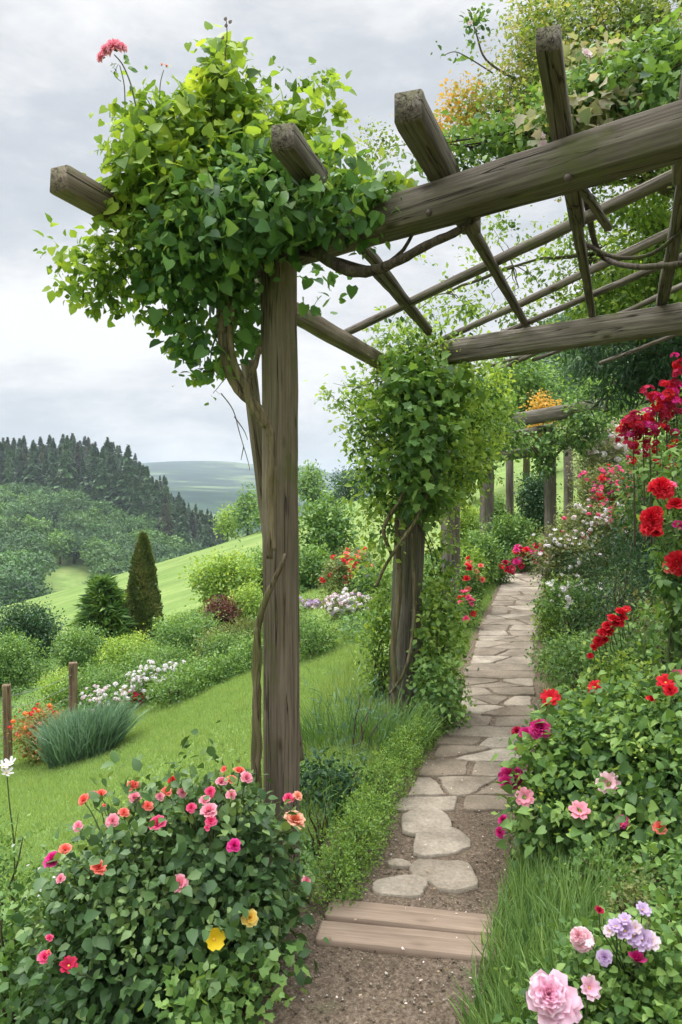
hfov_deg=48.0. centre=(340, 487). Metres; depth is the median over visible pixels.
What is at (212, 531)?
conifer tree
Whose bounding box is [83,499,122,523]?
broadleaf tree
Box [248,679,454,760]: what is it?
wild grass clump
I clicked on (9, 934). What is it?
wild plant
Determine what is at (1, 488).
broadleaf tree
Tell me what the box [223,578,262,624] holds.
round shrub
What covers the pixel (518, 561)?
red flower plant
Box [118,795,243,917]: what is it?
wild plant
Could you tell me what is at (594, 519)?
leafy shrub
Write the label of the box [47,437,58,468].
conifer tree
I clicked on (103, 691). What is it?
white shrub
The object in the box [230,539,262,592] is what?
round shrub
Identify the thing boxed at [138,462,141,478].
conifer tree
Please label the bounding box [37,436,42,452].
conifer tree
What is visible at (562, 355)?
hillside tree
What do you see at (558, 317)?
hillside tree
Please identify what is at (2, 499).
broadleaf tree
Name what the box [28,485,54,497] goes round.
broadleaf tree
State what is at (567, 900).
long grass
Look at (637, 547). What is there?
round shrub
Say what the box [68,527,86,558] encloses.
broadleaf tree
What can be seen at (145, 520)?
broadleaf tree
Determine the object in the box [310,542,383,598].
red shrub
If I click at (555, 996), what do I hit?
pink peony plant
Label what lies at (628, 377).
dark yew
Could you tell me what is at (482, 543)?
round shrub
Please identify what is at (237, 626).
shrub
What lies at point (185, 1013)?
weed
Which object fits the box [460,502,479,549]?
round shrub
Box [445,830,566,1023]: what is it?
spreading grass
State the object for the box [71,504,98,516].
broadleaf tree
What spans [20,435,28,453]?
conifer tree
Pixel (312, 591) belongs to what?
meadow grass
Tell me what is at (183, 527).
conifer tree
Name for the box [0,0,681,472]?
sky
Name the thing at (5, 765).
white lily
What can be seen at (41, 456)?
conifer tree
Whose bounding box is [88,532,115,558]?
broadleaf tree
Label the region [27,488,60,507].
broadleaf tree
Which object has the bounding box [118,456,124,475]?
conifer tree
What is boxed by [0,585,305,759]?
garden cover
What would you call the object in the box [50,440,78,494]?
conifer tree
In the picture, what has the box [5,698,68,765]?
berry shrub
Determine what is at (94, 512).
broadleaf tree
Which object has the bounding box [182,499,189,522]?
conifer tree
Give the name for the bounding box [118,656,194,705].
white shrub
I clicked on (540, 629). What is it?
leafy shrub
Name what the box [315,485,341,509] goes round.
broadleaf tree
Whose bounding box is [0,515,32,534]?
broadleaf tree
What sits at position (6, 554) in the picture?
broadleaf tree
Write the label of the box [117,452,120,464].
conifer tree
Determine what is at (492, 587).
verge grass
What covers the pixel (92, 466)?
conifer tree
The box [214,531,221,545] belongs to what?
conifer tree
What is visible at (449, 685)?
leafy shrub
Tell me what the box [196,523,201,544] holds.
conifer tree
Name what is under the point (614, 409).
garden tree
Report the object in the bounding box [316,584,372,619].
heath cushion
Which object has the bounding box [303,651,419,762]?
clump
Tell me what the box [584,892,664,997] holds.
lilac flower plant
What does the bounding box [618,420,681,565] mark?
leafy shrub
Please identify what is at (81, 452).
conifer tree
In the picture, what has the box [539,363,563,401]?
hillside tree
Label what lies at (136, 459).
conifer tree
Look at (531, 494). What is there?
round shrub
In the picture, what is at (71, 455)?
conifer tree
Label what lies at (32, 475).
conifer tree
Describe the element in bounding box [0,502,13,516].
broadleaf tree
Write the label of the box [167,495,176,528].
conifer tree
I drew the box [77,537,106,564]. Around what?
broadleaf tree
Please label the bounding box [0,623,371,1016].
lawn grass
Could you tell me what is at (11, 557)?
broadleaf tree
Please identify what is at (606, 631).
red rose bush
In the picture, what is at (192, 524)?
conifer tree
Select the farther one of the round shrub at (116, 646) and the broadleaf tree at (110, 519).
the broadleaf tree at (110, 519)
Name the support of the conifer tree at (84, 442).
on the ground at (206, 486)
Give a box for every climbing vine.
[33,17,479,811]
[302,306,532,712]
[388,8,681,269]
[475,385,615,483]
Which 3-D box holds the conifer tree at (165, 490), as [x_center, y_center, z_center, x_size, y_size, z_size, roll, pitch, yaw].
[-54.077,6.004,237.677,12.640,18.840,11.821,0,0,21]
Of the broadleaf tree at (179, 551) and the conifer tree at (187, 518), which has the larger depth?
the conifer tree at (187, 518)
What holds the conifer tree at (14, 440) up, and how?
on the ground at (206, 486)
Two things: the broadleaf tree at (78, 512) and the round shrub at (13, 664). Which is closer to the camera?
the round shrub at (13, 664)
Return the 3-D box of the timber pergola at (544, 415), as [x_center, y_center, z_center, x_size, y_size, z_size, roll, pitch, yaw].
[3.356,-0.044,13.588,2.478,2.976,1.788,0,0,-11]
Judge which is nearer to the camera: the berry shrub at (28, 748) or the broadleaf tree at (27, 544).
the berry shrub at (28, 748)
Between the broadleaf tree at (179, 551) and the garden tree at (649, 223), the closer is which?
the garden tree at (649, 223)
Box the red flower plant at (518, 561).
[500,542,547,571]
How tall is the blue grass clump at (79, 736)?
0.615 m
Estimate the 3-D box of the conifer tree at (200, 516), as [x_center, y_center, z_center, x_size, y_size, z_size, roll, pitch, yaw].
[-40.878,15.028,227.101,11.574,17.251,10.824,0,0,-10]
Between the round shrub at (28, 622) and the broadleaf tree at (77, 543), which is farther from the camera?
the broadleaf tree at (77, 543)
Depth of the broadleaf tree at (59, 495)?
214.00 m
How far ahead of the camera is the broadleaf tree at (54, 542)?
175.41 m
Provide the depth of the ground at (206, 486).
32.76 m
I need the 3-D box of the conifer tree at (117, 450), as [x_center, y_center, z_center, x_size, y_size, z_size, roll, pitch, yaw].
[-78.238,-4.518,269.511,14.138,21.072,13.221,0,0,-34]
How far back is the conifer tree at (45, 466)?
238.83 m
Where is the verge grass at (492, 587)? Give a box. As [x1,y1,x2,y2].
[423,556,568,989]
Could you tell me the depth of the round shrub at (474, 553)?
10.15 m
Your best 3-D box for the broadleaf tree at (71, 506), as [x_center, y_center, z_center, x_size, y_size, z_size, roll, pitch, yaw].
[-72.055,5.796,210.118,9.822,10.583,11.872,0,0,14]
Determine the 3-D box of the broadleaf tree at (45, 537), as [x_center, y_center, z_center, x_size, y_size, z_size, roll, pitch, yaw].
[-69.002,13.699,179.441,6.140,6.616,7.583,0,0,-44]
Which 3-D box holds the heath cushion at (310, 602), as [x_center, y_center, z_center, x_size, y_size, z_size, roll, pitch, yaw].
[-0.409,1.599,10.607,0.456,0.322,0.395,0,0,-33]
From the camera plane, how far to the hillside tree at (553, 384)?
73.69 m
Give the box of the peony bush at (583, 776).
[491,653,681,879]
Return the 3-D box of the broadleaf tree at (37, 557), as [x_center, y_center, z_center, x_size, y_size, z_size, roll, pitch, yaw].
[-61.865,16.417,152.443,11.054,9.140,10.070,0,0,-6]
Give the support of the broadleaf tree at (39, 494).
on the ground at (206, 486)
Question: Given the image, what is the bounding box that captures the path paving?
[372,555,552,897]
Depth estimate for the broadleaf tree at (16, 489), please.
214.33 m
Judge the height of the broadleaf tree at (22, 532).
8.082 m
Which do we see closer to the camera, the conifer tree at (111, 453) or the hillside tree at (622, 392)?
the hillside tree at (622, 392)
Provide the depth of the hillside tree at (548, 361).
85.37 m
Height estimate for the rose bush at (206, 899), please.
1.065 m
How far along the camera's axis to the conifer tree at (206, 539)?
207.27 m
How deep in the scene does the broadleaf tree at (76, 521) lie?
191.02 m
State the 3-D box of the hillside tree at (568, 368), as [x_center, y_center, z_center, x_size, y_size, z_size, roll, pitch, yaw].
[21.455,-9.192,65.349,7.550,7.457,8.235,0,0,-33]
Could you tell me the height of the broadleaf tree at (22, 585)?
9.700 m
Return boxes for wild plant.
[0,798,45,974]
[0,879,49,1023]
[3,825,89,969]
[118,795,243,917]
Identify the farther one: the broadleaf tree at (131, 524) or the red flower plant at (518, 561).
the broadleaf tree at (131, 524)
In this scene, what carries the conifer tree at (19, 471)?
on the ground at (206, 486)
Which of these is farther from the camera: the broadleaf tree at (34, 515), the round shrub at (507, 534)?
the broadleaf tree at (34, 515)
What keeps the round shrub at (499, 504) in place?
on the ground at (206, 486)
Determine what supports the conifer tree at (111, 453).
on the ground at (206, 486)
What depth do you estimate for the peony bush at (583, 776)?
2.95 m
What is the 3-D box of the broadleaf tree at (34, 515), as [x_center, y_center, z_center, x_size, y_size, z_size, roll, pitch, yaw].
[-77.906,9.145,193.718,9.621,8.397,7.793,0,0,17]
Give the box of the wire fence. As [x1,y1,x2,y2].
[0,662,77,768]
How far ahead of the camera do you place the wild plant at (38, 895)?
2.89 m
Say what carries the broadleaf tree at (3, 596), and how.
on the ground at (206, 486)
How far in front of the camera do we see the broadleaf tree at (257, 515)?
59.71 m
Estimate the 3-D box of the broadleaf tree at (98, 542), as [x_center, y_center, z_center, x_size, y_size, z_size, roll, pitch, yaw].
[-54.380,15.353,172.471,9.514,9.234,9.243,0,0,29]
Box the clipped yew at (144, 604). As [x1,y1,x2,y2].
[122,531,165,644]
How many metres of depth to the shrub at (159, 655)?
8.30 m
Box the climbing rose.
[96,38,168,266]
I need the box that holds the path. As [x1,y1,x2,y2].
[241,547,558,1023]
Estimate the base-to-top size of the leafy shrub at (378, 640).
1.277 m
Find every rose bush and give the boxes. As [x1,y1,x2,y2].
[0,720,330,1023]
[569,600,680,703]
[632,431,681,702]
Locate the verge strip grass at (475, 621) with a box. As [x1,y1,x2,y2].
[436,566,497,693]
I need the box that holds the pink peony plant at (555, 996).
[489,872,681,1023]
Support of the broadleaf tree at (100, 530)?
on the ground at (206, 486)
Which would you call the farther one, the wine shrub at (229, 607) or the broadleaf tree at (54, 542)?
the broadleaf tree at (54, 542)
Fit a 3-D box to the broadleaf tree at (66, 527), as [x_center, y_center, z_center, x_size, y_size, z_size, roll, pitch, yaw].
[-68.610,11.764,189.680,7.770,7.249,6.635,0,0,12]
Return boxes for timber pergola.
[50,24,681,905]
[480,397,608,548]
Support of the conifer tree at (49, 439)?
on the ground at (206, 486)
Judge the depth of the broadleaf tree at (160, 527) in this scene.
207.01 m
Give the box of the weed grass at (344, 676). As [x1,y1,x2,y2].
[238,649,410,853]
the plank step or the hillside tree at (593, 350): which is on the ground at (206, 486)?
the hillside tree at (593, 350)
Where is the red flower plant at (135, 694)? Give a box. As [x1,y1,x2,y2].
[115,689,148,709]
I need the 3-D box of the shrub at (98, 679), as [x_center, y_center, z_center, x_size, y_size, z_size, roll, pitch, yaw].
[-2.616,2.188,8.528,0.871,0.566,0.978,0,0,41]
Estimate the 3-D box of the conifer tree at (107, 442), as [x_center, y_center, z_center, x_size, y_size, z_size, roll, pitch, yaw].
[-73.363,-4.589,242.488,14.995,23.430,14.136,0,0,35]
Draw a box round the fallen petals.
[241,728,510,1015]
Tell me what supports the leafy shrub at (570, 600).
on the ground at (206, 486)
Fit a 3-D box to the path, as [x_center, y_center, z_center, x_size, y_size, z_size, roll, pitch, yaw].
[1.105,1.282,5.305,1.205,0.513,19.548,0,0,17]
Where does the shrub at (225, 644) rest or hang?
on the ground at (206, 486)
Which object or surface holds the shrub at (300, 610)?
on the ground at (206, 486)
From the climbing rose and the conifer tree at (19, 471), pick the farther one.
the conifer tree at (19, 471)
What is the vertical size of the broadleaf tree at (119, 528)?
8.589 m
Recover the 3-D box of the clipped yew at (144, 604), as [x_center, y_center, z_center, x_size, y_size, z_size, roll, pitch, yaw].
[-3.200,1.654,12.395,0.730,1.936,0.735,0,0,-27]
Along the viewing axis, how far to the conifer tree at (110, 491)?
218.81 m
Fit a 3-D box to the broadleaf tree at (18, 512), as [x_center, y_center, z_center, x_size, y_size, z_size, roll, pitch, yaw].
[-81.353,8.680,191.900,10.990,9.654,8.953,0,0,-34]
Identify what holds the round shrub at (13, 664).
on the ground at (206, 486)
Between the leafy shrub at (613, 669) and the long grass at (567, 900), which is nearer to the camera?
the long grass at (567, 900)
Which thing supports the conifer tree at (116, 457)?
on the ground at (206, 486)
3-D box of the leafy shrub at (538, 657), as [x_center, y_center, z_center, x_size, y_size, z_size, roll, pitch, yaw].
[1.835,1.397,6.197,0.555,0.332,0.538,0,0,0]
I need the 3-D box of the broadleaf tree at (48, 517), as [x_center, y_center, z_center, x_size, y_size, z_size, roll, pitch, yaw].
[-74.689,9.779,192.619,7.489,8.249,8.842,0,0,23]
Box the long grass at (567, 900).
[445,807,636,1023]
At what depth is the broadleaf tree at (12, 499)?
205.49 m
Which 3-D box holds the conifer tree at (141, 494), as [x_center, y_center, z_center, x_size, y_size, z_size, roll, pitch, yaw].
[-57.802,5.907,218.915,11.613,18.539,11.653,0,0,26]
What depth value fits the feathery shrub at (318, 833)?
3.24 m
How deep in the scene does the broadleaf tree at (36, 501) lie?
200.71 m
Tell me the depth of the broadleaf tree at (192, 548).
201.71 m
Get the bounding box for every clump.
[21,692,150,769]
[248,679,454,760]
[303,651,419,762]
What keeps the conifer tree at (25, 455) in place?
on the ground at (206, 486)
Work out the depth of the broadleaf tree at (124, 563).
156.29 m
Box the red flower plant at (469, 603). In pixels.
[453,587,484,628]
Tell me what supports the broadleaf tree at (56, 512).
on the ground at (206, 486)
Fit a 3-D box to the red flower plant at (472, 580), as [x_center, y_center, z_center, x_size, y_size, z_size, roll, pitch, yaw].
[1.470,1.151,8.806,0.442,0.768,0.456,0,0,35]
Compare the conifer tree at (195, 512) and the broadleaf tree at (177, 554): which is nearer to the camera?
the broadleaf tree at (177, 554)
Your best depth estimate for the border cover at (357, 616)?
8.50 m
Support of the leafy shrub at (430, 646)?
on the ground at (206, 486)
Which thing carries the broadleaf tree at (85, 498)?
on the ground at (206, 486)
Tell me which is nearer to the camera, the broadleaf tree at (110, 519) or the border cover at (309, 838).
the border cover at (309, 838)
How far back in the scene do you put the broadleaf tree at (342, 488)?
71.22 m
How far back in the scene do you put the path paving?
4.36 m
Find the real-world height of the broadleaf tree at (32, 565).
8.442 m
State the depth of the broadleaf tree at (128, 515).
210.63 m
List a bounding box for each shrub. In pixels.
[0,587,69,663]
[0,626,55,697]
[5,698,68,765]
[30,663,85,707]
[47,620,116,675]
[52,660,135,705]
[71,681,142,713]
[89,623,166,672]
[114,639,200,686]
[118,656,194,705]
[146,605,229,657]
[178,546,262,611]
[190,614,262,659]
[193,626,253,663]
[199,588,243,632]
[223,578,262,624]
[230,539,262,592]
[254,594,313,636]
[298,486,366,560]
[299,534,333,592]
[299,608,347,660]
[299,732,373,819]
[299,747,371,859]
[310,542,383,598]
[343,559,391,608]
[349,568,390,705]
[399,560,478,719]
[401,642,476,733]
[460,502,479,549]
[460,521,506,583]
[460,540,496,591]
[474,494,519,540]
[477,503,544,565]
[514,470,562,534]
[518,519,611,602]
[524,627,623,689]
[525,569,613,638]
[528,597,563,641]
[529,642,579,675]
[536,496,636,575]
[546,823,651,906]
[552,518,665,642]
[562,417,651,524]
[562,455,641,548]
[576,638,659,704]
[596,352,681,546]
[598,450,681,597]
[599,863,678,943]
[604,826,681,925]
[613,585,681,677]
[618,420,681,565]
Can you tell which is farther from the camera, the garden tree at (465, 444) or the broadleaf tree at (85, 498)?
the broadleaf tree at (85, 498)
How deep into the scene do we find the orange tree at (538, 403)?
19.85 m
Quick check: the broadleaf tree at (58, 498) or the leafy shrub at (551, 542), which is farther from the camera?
the broadleaf tree at (58, 498)
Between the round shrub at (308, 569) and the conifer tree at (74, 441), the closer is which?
the round shrub at (308, 569)
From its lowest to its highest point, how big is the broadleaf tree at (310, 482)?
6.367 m
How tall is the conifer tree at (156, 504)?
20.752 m
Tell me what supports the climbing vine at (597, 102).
on the timber pergola at (568, 164)
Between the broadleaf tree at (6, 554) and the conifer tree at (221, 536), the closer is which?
the broadleaf tree at (6, 554)
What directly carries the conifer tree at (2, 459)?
on the ground at (206, 486)
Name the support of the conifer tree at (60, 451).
on the ground at (206, 486)
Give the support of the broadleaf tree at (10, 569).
on the ground at (206, 486)
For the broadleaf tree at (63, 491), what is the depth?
220.19 m
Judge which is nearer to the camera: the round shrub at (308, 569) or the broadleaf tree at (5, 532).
the round shrub at (308, 569)
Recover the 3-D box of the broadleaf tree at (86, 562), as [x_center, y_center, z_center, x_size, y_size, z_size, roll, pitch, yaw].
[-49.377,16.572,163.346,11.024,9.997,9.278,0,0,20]
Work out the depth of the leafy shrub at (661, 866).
2.33 m
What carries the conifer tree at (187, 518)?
on the ground at (206, 486)
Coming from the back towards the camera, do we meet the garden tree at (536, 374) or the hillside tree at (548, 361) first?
the hillside tree at (548, 361)
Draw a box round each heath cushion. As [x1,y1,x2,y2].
[299,596,323,610]
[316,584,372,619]
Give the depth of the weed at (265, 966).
2.20 m
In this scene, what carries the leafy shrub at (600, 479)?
on the ground at (206, 486)
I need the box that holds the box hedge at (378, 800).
[298,682,461,917]
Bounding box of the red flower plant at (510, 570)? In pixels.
[494,560,515,584]
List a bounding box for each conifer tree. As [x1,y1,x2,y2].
[0,442,5,474]
[0,449,15,487]
[3,441,6,454]
[10,441,18,471]
[10,452,24,490]
[11,437,16,451]
[16,438,23,460]
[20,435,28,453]
[20,445,28,466]
[21,440,45,491]
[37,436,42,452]
[39,444,44,463]
[40,450,49,480]
[41,455,59,490]
[45,434,51,454]
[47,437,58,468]
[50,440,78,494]
[57,434,64,454]
[57,435,77,483]
[58,446,62,459]
[70,435,76,446]
[73,443,85,471]
[75,458,86,492]
[78,450,88,473]
[80,446,98,498]
[82,436,87,454]
[84,437,90,461]
[86,446,93,472]
[87,447,109,507]
[101,437,111,458]
[103,461,126,512]
[106,442,119,476]
[107,457,112,476]
[108,444,145,513]
[112,442,119,469]
[115,445,121,459]
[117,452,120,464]
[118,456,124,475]
[126,476,146,518]
[133,453,137,466]
[136,476,146,514]
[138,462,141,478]
[141,466,147,483]
[141,466,153,509]
[145,480,163,530]
[157,494,174,539]
[162,477,174,511]
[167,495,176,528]
[171,506,196,551]
[173,492,185,527]
[181,505,192,538]
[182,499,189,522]
[189,510,197,540]
[193,504,198,519]
[196,514,198,528]
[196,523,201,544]
[197,510,203,530]
[197,514,213,550]
[208,517,215,544]
[209,511,215,535]
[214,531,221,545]
[215,521,226,542]
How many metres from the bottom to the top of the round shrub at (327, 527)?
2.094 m
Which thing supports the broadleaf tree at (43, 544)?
on the ground at (206, 486)
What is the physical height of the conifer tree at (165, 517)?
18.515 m
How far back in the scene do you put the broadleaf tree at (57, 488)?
227.81 m
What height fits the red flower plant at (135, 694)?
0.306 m
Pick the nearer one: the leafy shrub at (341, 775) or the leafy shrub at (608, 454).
the leafy shrub at (341, 775)
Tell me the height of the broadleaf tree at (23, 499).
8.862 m
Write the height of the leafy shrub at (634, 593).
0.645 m
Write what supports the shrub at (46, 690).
on the ground at (206, 486)
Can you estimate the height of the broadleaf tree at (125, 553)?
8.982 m
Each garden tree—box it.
[342,0,681,348]
[442,374,502,506]
[492,355,573,481]
[561,371,647,452]
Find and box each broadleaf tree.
[0,484,11,494]
[0,485,38,498]
[0,490,27,502]
[0,491,14,504]
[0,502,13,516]
[0,503,36,525]
[0,515,19,531]
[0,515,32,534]
[0,524,13,536]
[0,534,19,549]
[0,543,15,555]
[0,548,24,570]
[0,551,27,572]
[0,560,49,601]
[0,568,44,606]
[0,571,55,605]
[1,482,34,494]
[1,543,20,558]
[2,496,19,509]
[2,500,43,526]
[5,557,45,582]
[8,528,51,543]
[8,532,43,551]
[9,536,50,561]
[12,548,60,580]
[14,514,54,537]
[15,508,51,524]
[16,494,37,505]
[17,494,49,512]
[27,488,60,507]
[27,511,60,536]
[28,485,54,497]
[29,490,50,498]
[32,537,55,565]
[36,499,70,531]
[37,533,56,554]
[42,494,66,509]
[46,529,78,564]
[48,492,72,505]
[49,521,75,538]
[50,516,70,532]
[54,482,76,494]
[54,488,71,496]
[54,530,89,563]
[56,511,93,537]
[60,490,92,513]
[64,509,87,519]
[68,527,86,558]
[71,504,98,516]
[76,491,93,503]
[77,521,120,549]
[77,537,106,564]
[79,506,104,523]
[79,536,119,564]
[82,559,123,583]
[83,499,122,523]
[83,542,132,575]
[86,546,133,574]
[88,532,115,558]
[91,520,124,539]
[94,510,128,532]
[103,556,130,573]
[109,538,134,553]
[109,548,133,561]
[110,532,137,550]
[112,509,133,525]
[116,515,149,536]
[123,511,159,531]
[126,528,156,545]
[135,517,169,540]
[137,528,169,546]
[151,541,171,560]
[158,532,190,553]
[165,547,185,556]
[166,551,189,557]
[178,538,201,555]
[209,499,246,541]
[222,477,259,538]
[241,501,261,535]
[298,459,330,511]
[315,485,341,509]
[326,465,375,507]
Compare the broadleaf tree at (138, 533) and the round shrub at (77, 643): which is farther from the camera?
the broadleaf tree at (138, 533)
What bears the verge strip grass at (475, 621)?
on the ground at (206, 486)
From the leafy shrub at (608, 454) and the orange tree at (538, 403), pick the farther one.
the orange tree at (538, 403)
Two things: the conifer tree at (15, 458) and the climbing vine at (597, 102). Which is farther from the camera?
the conifer tree at (15, 458)
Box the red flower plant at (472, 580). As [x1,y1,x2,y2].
[450,556,491,611]
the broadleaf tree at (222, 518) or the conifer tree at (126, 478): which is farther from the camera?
the conifer tree at (126, 478)
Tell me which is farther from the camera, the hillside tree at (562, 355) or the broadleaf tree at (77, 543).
the broadleaf tree at (77, 543)
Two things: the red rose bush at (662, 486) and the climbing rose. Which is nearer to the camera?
the climbing rose
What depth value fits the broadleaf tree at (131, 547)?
175.91 m
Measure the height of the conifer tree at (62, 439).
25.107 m
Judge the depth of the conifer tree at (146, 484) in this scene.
221.27 m
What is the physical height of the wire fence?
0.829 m
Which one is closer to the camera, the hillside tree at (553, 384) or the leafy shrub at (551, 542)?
the leafy shrub at (551, 542)
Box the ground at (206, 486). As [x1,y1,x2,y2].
[0,388,681,1023]
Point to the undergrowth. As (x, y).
(572, 856)
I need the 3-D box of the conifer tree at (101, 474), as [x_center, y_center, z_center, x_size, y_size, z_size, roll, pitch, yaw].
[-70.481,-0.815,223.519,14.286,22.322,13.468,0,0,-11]
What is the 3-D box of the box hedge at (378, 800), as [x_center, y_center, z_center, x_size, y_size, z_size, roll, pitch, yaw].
[0.333,1.449,4.053,0.324,0.372,2.866,0,0,16]
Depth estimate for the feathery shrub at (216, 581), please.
13.78 m
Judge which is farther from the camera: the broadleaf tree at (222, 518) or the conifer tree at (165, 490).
the conifer tree at (165, 490)
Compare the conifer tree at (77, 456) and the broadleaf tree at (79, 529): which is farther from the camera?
the conifer tree at (77, 456)
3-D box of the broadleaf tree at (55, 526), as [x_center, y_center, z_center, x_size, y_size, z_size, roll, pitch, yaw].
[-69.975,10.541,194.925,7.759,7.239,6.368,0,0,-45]
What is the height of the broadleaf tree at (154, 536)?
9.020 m
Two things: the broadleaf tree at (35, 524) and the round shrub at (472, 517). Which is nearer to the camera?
the round shrub at (472, 517)
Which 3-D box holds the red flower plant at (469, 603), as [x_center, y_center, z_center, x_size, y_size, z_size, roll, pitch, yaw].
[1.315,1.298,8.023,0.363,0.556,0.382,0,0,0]
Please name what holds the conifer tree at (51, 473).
on the ground at (206, 486)
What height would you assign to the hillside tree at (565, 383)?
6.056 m
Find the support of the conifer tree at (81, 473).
on the ground at (206, 486)
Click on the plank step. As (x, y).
(410, 930)
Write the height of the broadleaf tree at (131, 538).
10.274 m
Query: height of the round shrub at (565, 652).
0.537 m
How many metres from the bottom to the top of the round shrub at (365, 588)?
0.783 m
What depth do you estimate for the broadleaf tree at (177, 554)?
187.19 m
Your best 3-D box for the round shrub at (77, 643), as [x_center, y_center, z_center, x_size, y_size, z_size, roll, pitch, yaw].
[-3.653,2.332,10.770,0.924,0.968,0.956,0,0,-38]
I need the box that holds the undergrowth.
[513,519,681,1011]
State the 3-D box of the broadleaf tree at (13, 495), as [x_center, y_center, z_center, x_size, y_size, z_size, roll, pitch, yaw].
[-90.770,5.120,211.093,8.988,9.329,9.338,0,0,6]
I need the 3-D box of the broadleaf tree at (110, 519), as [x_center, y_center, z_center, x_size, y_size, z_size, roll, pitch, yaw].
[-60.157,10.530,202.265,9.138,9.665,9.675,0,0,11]
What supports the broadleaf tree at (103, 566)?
on the ground at (206, 486)
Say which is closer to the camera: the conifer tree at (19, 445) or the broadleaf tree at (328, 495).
the broadleaf tree at (328, 495)
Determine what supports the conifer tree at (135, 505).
on the ground at (206, 486)
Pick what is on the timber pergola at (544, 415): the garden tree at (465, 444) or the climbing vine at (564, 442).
the climbing vine at (564, 442)
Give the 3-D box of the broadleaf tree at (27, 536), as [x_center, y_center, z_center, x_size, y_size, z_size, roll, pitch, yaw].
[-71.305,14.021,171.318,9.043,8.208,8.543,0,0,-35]
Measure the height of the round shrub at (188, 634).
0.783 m
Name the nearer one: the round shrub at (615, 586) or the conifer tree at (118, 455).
the round shrub at (615, 586)
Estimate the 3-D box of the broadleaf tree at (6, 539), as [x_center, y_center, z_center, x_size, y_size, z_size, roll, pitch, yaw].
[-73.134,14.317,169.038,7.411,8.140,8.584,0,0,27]
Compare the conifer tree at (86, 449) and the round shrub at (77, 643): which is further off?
the conifer tree at (86, 449)
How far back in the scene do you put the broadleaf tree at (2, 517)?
184.67 m
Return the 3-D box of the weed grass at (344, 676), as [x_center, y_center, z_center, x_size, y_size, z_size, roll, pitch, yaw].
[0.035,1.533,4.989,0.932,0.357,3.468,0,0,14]
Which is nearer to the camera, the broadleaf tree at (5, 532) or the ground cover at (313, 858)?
the ground cover at (313, 858)
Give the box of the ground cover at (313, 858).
[0,850,318,1023]
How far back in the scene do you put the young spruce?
11.83 m
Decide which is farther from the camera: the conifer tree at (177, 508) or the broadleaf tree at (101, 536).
the conifer tree at (177, 508)
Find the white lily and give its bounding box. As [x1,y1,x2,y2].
[0,756,18,909]
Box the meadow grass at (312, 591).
[0,553,505,724]
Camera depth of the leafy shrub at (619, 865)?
2.60 m
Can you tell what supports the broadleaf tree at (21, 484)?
on the ground at (206, 486)
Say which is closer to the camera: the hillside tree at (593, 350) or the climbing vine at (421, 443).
the climbing vine at (421, 443)
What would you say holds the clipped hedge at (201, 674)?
on the ground at (206, 486)
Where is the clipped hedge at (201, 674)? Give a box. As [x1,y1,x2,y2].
[144,632,262,712]
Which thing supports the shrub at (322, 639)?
on the ground at (206, 486)
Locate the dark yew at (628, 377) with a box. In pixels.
[544,296,681,453]
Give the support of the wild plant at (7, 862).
on the ground at (206, 486)
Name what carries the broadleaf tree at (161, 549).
on the ground at (206, 486)
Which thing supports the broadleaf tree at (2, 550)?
on the ground at (206, 486)
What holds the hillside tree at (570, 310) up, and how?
on the ground at (206, 486)
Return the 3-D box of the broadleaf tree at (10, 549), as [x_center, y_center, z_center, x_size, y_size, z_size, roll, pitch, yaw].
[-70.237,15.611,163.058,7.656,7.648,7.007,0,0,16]
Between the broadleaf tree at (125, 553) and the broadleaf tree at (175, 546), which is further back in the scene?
the broadleaf tree at (175, 546)
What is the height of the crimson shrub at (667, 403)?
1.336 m
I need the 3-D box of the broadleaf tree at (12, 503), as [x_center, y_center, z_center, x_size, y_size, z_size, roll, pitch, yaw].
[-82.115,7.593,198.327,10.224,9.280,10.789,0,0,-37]
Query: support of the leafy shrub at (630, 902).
on the ground at (206, 486)
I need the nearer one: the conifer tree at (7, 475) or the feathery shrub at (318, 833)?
the feathery shrub at (318, 833)
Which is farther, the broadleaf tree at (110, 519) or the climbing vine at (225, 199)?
the broadleaf tree at (110, 519)
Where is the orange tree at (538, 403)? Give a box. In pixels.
[519,388,561,476]
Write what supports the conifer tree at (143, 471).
on the ground at (206, 486)
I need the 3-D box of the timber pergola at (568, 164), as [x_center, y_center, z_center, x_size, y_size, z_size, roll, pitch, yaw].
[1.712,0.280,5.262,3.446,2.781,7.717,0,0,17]
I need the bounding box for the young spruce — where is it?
[63,571,142,663]
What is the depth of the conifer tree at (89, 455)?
246.90 m
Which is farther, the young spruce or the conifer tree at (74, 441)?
the conifer tree at (74, 441)
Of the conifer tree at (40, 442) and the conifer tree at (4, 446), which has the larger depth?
the conifer tree at (40, 442)
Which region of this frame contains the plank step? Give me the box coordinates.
[315,899,503,964]
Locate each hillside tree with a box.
[529,352,570,372]
[533,366,579,421]
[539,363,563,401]
[543,313,565,324]
[545,347,633,406]
[549,359,587,404]
[550,349,576,363]
[556,305,576,320]
[559,342,633,371]
[592,364,652,409]
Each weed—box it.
[137,947,250,1023]
[191,917,310,1023]
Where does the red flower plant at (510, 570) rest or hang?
on the ground at (206, 486)
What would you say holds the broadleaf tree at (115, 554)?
on the ground at (206, 486)
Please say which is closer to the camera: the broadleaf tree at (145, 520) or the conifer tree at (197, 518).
the broadleaf tree at (145, 520)
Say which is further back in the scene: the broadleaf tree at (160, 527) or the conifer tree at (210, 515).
the conifer tree at (210, 515)
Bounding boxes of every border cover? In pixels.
[260,632,452,863]
[338,532,531,642]

